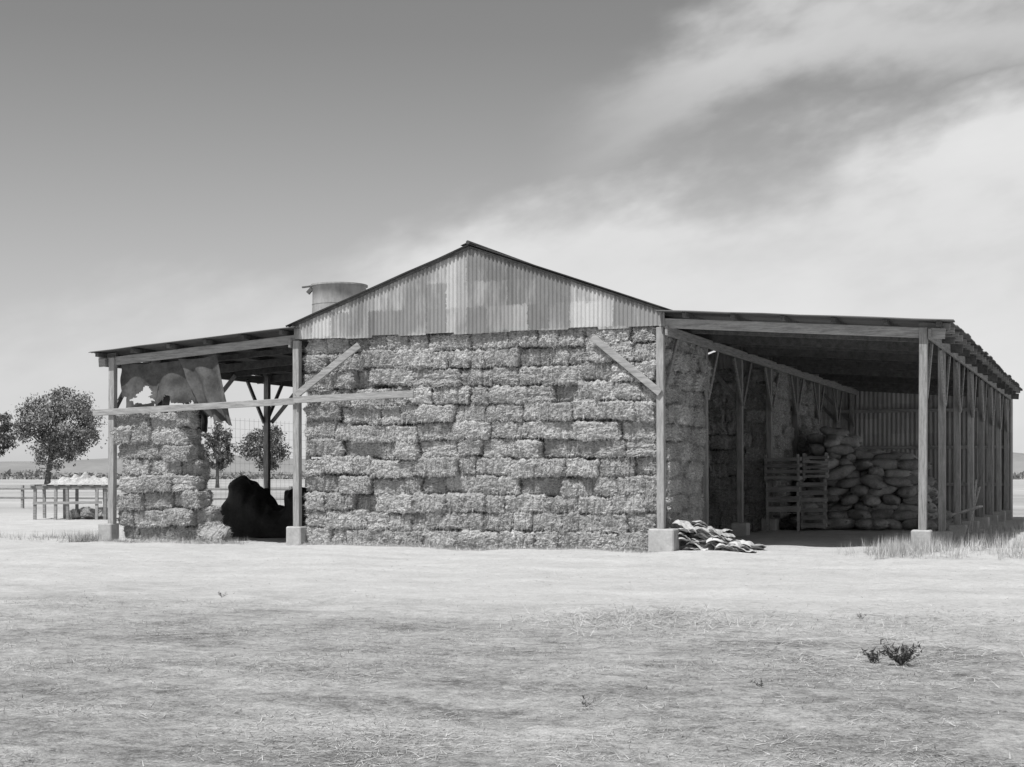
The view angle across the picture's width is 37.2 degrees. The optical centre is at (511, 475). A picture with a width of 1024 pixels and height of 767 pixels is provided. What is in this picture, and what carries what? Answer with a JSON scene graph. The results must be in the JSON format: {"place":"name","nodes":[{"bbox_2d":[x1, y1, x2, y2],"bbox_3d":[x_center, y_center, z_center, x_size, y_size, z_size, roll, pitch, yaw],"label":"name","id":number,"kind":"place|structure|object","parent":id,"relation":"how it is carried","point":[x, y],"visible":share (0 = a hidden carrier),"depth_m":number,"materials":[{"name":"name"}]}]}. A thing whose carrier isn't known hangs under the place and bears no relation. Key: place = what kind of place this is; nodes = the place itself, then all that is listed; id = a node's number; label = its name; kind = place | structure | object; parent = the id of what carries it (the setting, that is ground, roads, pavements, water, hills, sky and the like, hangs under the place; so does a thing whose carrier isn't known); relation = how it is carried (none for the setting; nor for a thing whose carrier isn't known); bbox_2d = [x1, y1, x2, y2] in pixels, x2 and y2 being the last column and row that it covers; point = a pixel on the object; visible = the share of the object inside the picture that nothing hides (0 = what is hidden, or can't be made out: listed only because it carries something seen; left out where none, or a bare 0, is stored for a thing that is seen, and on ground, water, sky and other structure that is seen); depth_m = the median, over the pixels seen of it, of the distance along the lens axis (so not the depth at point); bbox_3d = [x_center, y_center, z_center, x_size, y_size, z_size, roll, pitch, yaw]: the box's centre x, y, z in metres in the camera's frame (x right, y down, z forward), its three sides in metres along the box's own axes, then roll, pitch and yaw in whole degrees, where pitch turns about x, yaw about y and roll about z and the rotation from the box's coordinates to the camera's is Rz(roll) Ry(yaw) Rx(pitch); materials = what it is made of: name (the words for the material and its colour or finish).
{"place":"outdoors","nodes":[
{"label":"outdoors","id":0,"kind":"place"},
{"bbox_2d":[0,528,130,540],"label":"tall dry grass","id":1,"kind":"structure","parent":0,"point":[54,536],"depth_m":38.73,"materials":[{"name":"grey plant"}]},
{"bbox_2d":[56,530,107,541],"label":"tall dry grass","id":2,"kind":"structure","parent":0,"point":[88,539],"depth_m":36.18,"materials":[{"name":"grey plant"}]},
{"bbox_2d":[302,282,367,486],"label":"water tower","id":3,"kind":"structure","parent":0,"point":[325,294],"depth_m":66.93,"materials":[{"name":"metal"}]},
{"bbox_2d":[0,476,1023,766],"bbox_3d":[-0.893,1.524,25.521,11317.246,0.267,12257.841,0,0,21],"label":"ground","id":4,"kind":"structure","parent":0,"point":[258,574],"depth_m":13.80,"materials":[{"name":"grey plant"}]},
{"bbox_2d":[0,410,20,456],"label":"cottonwood tree","id":5,"kind":"object","parent":4,"relation":"on","point":[5,439],"visible":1,"depth_m":210.99,"materials":[{"name":"grey plant"}]},
{"bbox_2d":[8,386,107,483],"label":"cottonwood tree","id":6,"kind":"object","parent":4,"relation":"on","point":[53,449],"visible":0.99,"depth_m":213.33,"materials":[{"name":"grey plant"}]},
{"bbox_2d":[30,472,118,519],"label":"hay rack","id":7,"kind":"object","parent":4,"relation":"on","point":[84,480],"visible":0.91,"depth_m":55.49,"materials":[{"name":"grey wood"}]},
{"bbox_2d":[0,485,292,507],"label":"rail fence","id":8,"kind":"object","parent":4,"relation":"on","point":[22,489],"visible":0.13,"depth_m":74.21,"materials":[{"name":"grey wood"}]},
{"bbox_2d":[103,536,234,544],"bbox_3d":[-8.170,1.489,35.436,3.597,0.221,1.328,0,0,21],"label":"loose hay","id":9,"kind":"object","parent":4,"relation":"on","point":[158,540],"visible":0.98,"depth_m":35.69,"materials":[{"name":"plant"}]},
{"bbox_2d":[109,410,232,541],"bbox_3d":[-7.904,0.048,36.419,3.247,3.537,1.632,0,0,21],"label":"hay bale stack","id":10,"kind":"object","parent":4,"relation":"on","point":[166,465],"visible":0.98,"depth_m":36.01,"materials":[{"name":"plant"}]},
{"bbox_2d":[182,535,250,544],"bbox_3d":[-6.901,1.498,35.618,1.697,0.258,2.566,0,0,21],"label":"loose hay","id":11,"kind":"object","parent":4,"relation":"on","point":[216,540],"visible":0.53,"depth_m":35.28,"materials":[{"name":"plant"}]},
{"bbox_2d":[202,421,240,487],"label":"cottonwood tree","id":12,"kind":"object","parent":4,"relation":"on","point":[216,441],"visible":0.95,"depth_m":199.58,"materials":[{"name":"grey plant"}]},
{"bbox_2d":[208,418,313,505],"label":"wire fence","id":13,"kind":"object","parent":4,"relation":"on","point":[258,472],"visible":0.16,"depth_m":43.12,"materials":[{"name":"grey metal"}]},
{"bbox_2d":[236,424,292,471],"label":"cottonwood tree","id":14,"kind":"object","parent":4,"relation":"on","point":[275,444],"visible":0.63,"depth_m":199.24,"materials":[{"name":"grey plant"}]},
{"bbox_2d":[220,475,319,537],"bbox_3d":[-6.249,0.792,40.152,3.489,1.617,1.740,0,0,21],"label":"tarpaulin heap","id":15,"kind":"object","parent":4,"relation":"on","point":[250,508],"visible":0.62,"depth_m":39.68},
{"bbox_2d":[292,539,655,552],"bbox_3d":[-1.011,1.494,32.723,8.759,0.252,1.126,0,0,21],"label":"loose hay","id":16,"kind":"object","parent":4,"relation":"on","point":[467,548],"visible":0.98,"depth_m":32.86,"materials":[{"name":"plant"}]},
{"bbox_2d":[301,326,712,551],"bbox_3d":[1.115,-0.777,37.682,8.918,4.989,10.698,0,0,21],"label":"hay bale stack","id":17,"kind":"object","parent":4,"relation":"on","point":[536,438],"visible":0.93,"depth_m":32.93,"materials":[{"name":"plant"}]},
{"bbox_2d":[0,469,1023,478],"bbox_3d":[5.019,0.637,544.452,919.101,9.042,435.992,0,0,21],"label":"distant trees","id":18,"kind":"object","parent":4,"relation":"on","point":[56,475],"visible":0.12,"depth_m":665.78,"materials":[{"name":"grey plant"}]},
{"bbox_2d":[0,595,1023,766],"bbox_3d":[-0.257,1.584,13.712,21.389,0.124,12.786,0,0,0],"label":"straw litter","id":19,"kind":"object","parent":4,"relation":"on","point":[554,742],"visible":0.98,"depth_m":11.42,"materials":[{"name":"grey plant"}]},
{"bbox_2d":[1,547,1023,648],"bbox_3d":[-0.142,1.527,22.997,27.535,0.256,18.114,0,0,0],"label":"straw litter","id":20,"kind":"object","parent":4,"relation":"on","point":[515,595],"visible":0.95,"depth_m":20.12,"materials":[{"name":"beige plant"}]},
{"bbox_2d":[22,555,1022,766],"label":"stones","id":21,"kind":"object","parent":4,"relation":"on","point":[639,764],"visible":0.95,"depth_m":11.72,"materials":[{"name":"stone"}]},
{"bbox_2d":[88,240,1022,552],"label":"hay barn","id":22,"kind":"structure","parent":4,"relation":"on","point":[940,396],"depth_m":34.48,"materials":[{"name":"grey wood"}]},
{"bbox_2d":[120,354,231,432],"bbox_3d":[-6.284,-1.908,36.364,5.810,1.824,2.229,0,0,-19],"label":"torn canvas sheet","id":23,"kind":"object","parent":22,"relation":"attached to","point":[183,381],"visible":0.95,"depth_m":35.80,"materials":[{"name":"grey fabric"}]},
{"bbox_2d":[580,695,596,705],"bbox_3d":[0.531,1.581,10.674,0.127,0.083,0.132,0,0,21],"label":"weed plant","id":24,"kind":"object","parent":4,"relation":"on","point":[583,702],"visible":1,"depth_m":10.68,"materials":[{"name":"grey plant"}]},
{"bbox_2d":[456,599,875,647],"bbox_3d":[1.525,1.540,16.451,4.456,0.212,5.135,0,0,-4],"label":"grass patch","id":25,"kind":"object","parent":4,"relation":"on","point":[661,622],"visible":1,"depth_m":16.68,"materials":[{"name":"grey plant"}]},
{"bbox_2d":[672,520,765,551],"bbox_3d":[4.290,1.288,31.622,1.964,0.755,1.384,0,0,21],"label":"empty sack heap","id":26,"kind":"object","parent":4,"relation":"on","point":[699,536],"visible":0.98,"depth_m":31.37,"materials":[{"name":"grey fabric"}]},
{"bbox_2d":[750,678,765,687],"bbox_3d":[1.857,1.555,11.435,0.146,0.081,0.075,0,0,-33],"label":"weed plant","id":27,"kind":"object","parent":4,"relation":"on","point":[761,684],"visible":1,"depth_m":11.43,"materials":[{"name":"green plant"}]},
{"bbox_2d":[708,367,820,531],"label":"hay bale stack","id":28,"kind":"object","parent":4,"relation":"on","point":[722,457],"visible":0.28,"depth_m":41.96,"materials":[{"name":"plant"}]},
{"bbox_2d":[516,615,1023,700],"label":"grass patch","id":29,"kind":"object","parent":4,"relation":"on","point":[927,644],"visible":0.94,"depth_m":14.06,"materials":[{"name":"grey plant"}]},
{"bbox_2d":[765,482,800,530],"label":"wooden crate","id":30,"kind":"object","parent":4,"relation":"on","point":[782,509],"visible":1,"depth_m":40.37,"materials":[{"name":"grey wood"}]},
{"bbox_2d":[764,454,804,481],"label":"wooden crate","id":31,"kind":"object","parent":30,"relation":"on","point":[782,478],"visible":1,"depth_m":40.80,"materials":[{"name":"grey wood"}]},
{"bbox_2d":[603,598,1023,649],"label":"grass patch","id":32,"kind":"object","parent":4,"relation":"on","point":[934,617],"visible":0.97,"depth_m":17.02,"materials":[{"name":"grey plant"}]},
{"bbox_2d":[800,504,827,528],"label":"wooden crate","id":33,"kind":"object","parent":4,"relation":"on","point":[804,517],"visible":1,"depth_m":40.77,"materials":[{"name":"grey wood"}]},
{"bbox_2d":[799,479,827,503],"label":"wooden crate","id":34,"kind":"object","parent":33,"relation":"on","point":[824,492],"visible":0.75,"depth_m":40.79,"materials":[{"name":"grey wood"}]},
{"bbox_2d":[802,453,828,477],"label":"wooden crate","id":35,"kind":"object","parent":34,"relation":"on","point":[805,467],"visible":1,"depth_m":40.78,"materials":[{"name":"grey wood"}]},
{"bbox_2d":[788,426,953,530],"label":"sack pile","id":36,"kind":"object","parent":4,"relation":"on","point":[873,489],"visible":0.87,"depth_m":42.60,"materials":[{"name":"grey fabric"}]},
{"bbox_2d":[861,647,884,662],"bbox_3d":[3.062,1.532,12.998,0.201,0.153,0.211,0,0,-29],"label":"weed plant","id":37,"kind":"object","parent":4,"relation":"on","point":[872,656],"visible":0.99,"depth_m":12.98,"materials":[{"name":"grey plant"}]},
{"bbox_2d":[880,639,921,665],"bbox_3d":[3.278,1.485,12.831,0.339,0.236,0.436,0,0,21],"label":"weed plant","id":38,"kind":"object","parent":4,"relation":"on","point":[902,659],"visible":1,"depth_m":12.77,"materials":[{"name":"grey plant"}]},
{"bbox_2d":[951,480,982,539],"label":"loose planks","id":39,"kind":"object","parent":4,"relation":"on","point":[973,508],"visible":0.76,"depth_m":34.05,"materials":[{"name":"grey wood"}]},
{"bbox_2d":[0,452,1023,475],"bbox_3d":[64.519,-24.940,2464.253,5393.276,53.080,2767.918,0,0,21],"label":"hills","id":40,"kind":"structure","parent":0,"point":[101,465],"depth_m":3190.77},
{"bbox_2d":[0,0,1023,461],"label":"sky","id":41,"kind":"structure","parent":0,"point":[171,170],"materials":[{"name":"grey"}]},
{"bbox_2d":[833,534,963,556],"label":"tall dry grass","id":42,"kind":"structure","parent":0,"point":[896,547],"depth_m":29.21,"materials":[{"name":"plant"}]},
{"bbox_2d":[870,518,1023,559],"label":"tall dry grass","id":43,"kind":"structure","parent":0,"point":[979,544],"depth_m":29.67,"materials":[{"name":"plant"}]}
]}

